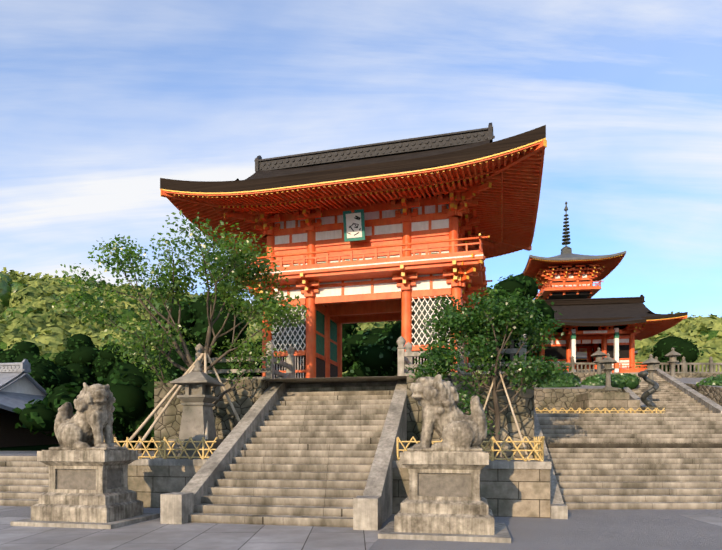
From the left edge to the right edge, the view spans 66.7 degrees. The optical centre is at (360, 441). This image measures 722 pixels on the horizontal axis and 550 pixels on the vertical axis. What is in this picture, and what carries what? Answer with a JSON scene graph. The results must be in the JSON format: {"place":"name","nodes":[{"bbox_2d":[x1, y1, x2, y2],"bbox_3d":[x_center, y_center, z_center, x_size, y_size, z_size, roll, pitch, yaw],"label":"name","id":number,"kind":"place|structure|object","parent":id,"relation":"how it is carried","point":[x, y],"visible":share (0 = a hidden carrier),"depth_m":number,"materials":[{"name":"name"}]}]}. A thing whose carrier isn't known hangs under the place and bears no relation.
{"place":"outdoors","nodes":[
{"label":"outdoors","id":0,"kind":"place"},
{"bbox_2d":[0,442,153,450],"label":"ground terrace","id":1,"kind":"structure","parent":0,"point":[33,448],"depth_m":30.85,"materials":[{"name":"grey stone"}]},
{"bbox_2d":[0,273,703,452],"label":"slope trees","id":2,"kind":"object","parent":1,"relation":"on","point":[72,369],"visible":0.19,"depth_m":35.13,"materials":[{"name":"green plant"}]},
{"bbox_2d":[0,506,382,549],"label":"paved plaza","id":3,"kind":"structure","parent":0,"point":[149,535],"depth_m":10.19,"materials":[{"name":"grey stone"}]},
{"bbox_2d":[10,450,159,528],"bbox_3d":[-6.076,0.992,12.266,2.690,1.600,2.257,0,0,-1],"label":"statue pedestal","id":4,"kind":"object","parent":3,"relation":"on","point":[88,489],"visible":0.96,"depth_m":11.77,"materials":[{"name":"grey stone"}]},
{"bbox_2d":[49,382,127,449],"bbox_3d":[-6.091,-0.543,12.271,1.567,1.495,1.049,0,0,-1],"label":"guardian lion statue","id":5,"kind":"object","parent":4,"relation":"on","point":[88,425],"visible":1,"depth_m":11.97,"materials":[{"name":"stone"}]},
{"bbox_2d":[0,507,721,549],"bbox_3d":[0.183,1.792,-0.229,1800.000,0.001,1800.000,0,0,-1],"label":"ground","id":6,"kind":"structure","parent":0,"point":[626,529],"depth_m":10.77,"materials":[{"name":"stone paving"}]},
{"bbox_2d":[0,456,48,505],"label":"stairs","id":7,"kind":"structure","parent":6,"relation":"on","point":[24,480],"depth_m":16.37,"materials":[{"name":"stone"}]},
{"bbox_2d":[0,359,58,446],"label":"house","id":8,"kind":"structure","parent":6,"relation":"on","point":[20,387],"depth_m":33.05,"materials":[{"name":"paint"}]},
{"bbox_2d":[0,373,550,517],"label":"terrace walls","id":9,"kind":"structure","parent":6,"relation":"on","point":[516,488],"depth_m":15.99,"materials":[{"name":"stone"}]},
{"bbox_2d":[49,210,308,407],"bbox_3d":[-5.405,-3.002,16.986,7.657,7.141,5.747,0,0,-1],"label":"tree","id":10,"kind":"object","parent":9,"relation":"on","point":[230,286],"visible":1,"depth_m":16.68,"materials":[{"name":"green plant"}]},
{"bbox_2d":[124,353,239,458],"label":"tree props","id":11,"kind":"object","parent":9,"relation":"on","point":[158,406],"visible":0.48,"depth_m":16.35,"materials":[{"name":"beige wood"}]},
{"bbox_2d":[166,360,224,458],"bbox_3d":[-4.681,-0.927,15.764,1.290,2.838,1.290,0,0,11],"label":"stone lantern","id":12,"kind":"object","parent":9,"relation":"on","point":[197,398],"visible":0.92,"depth_m":15.44,"materials":[{"name":"stone"}]},
{"bbox_2d":[104,436,544,460],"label":"bamboo fences","id":13,"kind":"object","parent":9,"relation":"on","point":[538,448],"visible":0.48,"depth_m":14.17,"materials":[{"name":"yellow wood"}]},
{"bbox_2d":[160,123,546,378],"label":"temple gate","id":14,"kind":"structure","parent":9,"relation":"on","point":[404,231],"depth_m":20.60,"materials":[{"name":"paint"}]},
{"bbox_2d":[195,334,525,379],"bbox_3d":[-0.085,-2.723,18.301,10.650,1.470,2.425,0,0,11],"label":"platform fence","id":15,"kind":"object","parent":9,"relation":"on","point":[406,356],"visible":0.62,"depth_m":17.69,"materials":[{"name":"stone"}]},
{"bbox_2d":[405,284,573,457],"bbox_3d":[3.396,-1.834,14.507,4.428,4.755,2.632,0,0,-1],"label":"tree","id":16,"kind":"object","parent":9,"relation":"on","point":[493,315],"visible":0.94,"depth_m":14.28,"materials":[{"name":"green plant"}]},
{"bbox_2d":[483,374,529,460],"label":"tree props","id":17,"kind":"object","parent":9,"relation":"on","point":[518,429],"visible":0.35,"depth_m":14.10,"materials":[{"name":"beige wood"}]},
{"bbox_2d":[160,370,412,529],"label":"stairs","id":18,"kind":"structure","parent":6,"relation":"on","point":[321,455],"depth_m":13.85,"materials":[{"name":"stone"}]},
{"bbox_2d":[378,451,510,542],"bbox_3d":[1.648,0.992,10.760,2.690,1.600,2.257,0,0,-1],"label":"statue pedestal","id":19,"kind":"object","parent":6,"relation":"on","point":[444,501],"visible":0.96,"depth_m":10.22,"materials":[{"name":"grey stone"}]},
{"bbox_2d":[407,374,486,450],"bbox_3d":[1.669,-0.548,10.757,1.567,1.505,1.045,0,0,-1],"label":"guardian lion statue","id":20,"kind":"object","parent":19,"relation":"on","point":[450,422],"visible":1,"depth_m":10.48,"materials":[{"name":"stone"}]},
{"bbox_2d":[534,407,567,518],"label":"stair kerb","id":21,"kind":"structure","parent":6,"relation":"on","point":[558,508],"depth_m":13.59,"materials":[{"name":"stone"}]},
{"bbox_2d":[534,373,721,412],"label":"rubble wall","id":22,"kind":"structure","parent":6,"relation":"on","point":[557,398],"depth_m":28.24,"materials":[{"name":"stone"}]},
{"bbox_2d":[523,202,637,368],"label":"pagoda","id":23,"kind":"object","parent":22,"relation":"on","point":[566,273],"visible":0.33,"depth_m":54.86,"materials":[{"name":"paint"}]},
{"bbox_2d":[477,356,721,372],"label":"stone balustrade","id":24,"kind":"object","parent":22,"relation":"on","point":[683,364],"visible":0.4,"depth_m":38.15,"materials":[{"name":"stone"}]},
{"bbox_2d":[531,295,687,372],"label":"saimon gate","id":25,"kind":"structure","parent":22,"relation":"on","point":[615,328],"depth_m":40.49,"materials":[{"name":"paint"}]},
{"bbox_2d":[534,372,721,389],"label":"hedges","id":26,"kind":"object","parent":22,"relation":"on","point":[629,380],"visible":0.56,"depth_m":30.77,"materials":[{"name":"green plant"}]},
{"bbox_2d":[591,347,680,391],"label":"stone lanterns","id":27,"kind":"object","parent":22,"relation":"on","point":[608,361],"visible":0.9,"depth_m":28.74,"materials":[{"name":"stone"}]},
{"bbox_2d":[536,413,721,508],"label":"wide stairs","id":28,"kind":"structure","parent":6,"relation":"on","point":[636,460],"depth_m":17.01,"materials":[{"name":"stone"}]},
{"bbox_2d":[535,408,664,412],"bbox_3d":[23.540,-1.234,23.787,32.763,0.426,0.104,0,0,-1],"label":"bamboo fence","id":29,"kind":"object","parent":28,"relation":"on","point":[604,410],"visible":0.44,"depth_m":23.61,"materials":[{"name":"yellow wood"}]},
{"bbox_2d":[572,371,665,412],"bbox_3d":[12.572,-2.224,26.716,3.800,2.380,2.000,0,0,-1],"label":"dragon fountain","id":30,"kind":"object","parent":28,"relation":"on","point":[602,401],"visible":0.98,"depth_m":26.27,"materials":[{"name":"grey stone"}]},
{"bbox_2d":[604,367,721,412],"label":"stairs","id":31,"kind":"structure","parent":28,"relation":"on","point":[674,395],"depth_m":30.14,"materials":[{"name":"stone"}]},
{"bbox_2d":[682,515,721,525],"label":"paved strip","id":32,"kind":"object","parent":6,"relation":"on","point":[715,519],"visible":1,"depth_m":12.69,"materials":[{"name":"grey stone"}]},
{"bbox_2d":[0,0,721,316],"label":"sky","id":33,"kind":"structure","parent":0,"point":[102,101],"materials":[{"name":"blue"}]},
{"bbox_3d":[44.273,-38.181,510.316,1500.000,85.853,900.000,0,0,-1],"label":"forest hill","id":34,"kind":"structure","parent":0,"visible":0},
{"bbox_2d":[0,267,721,376],"bbox_3d":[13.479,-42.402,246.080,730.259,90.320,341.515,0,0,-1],"label":"forest crowns","id":35,"kind":"object","parent":34,"relation":"on","point":[28,312],"visible":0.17,"depth_m":112.83,"materials":[{"name":"green plant"}]}
]}

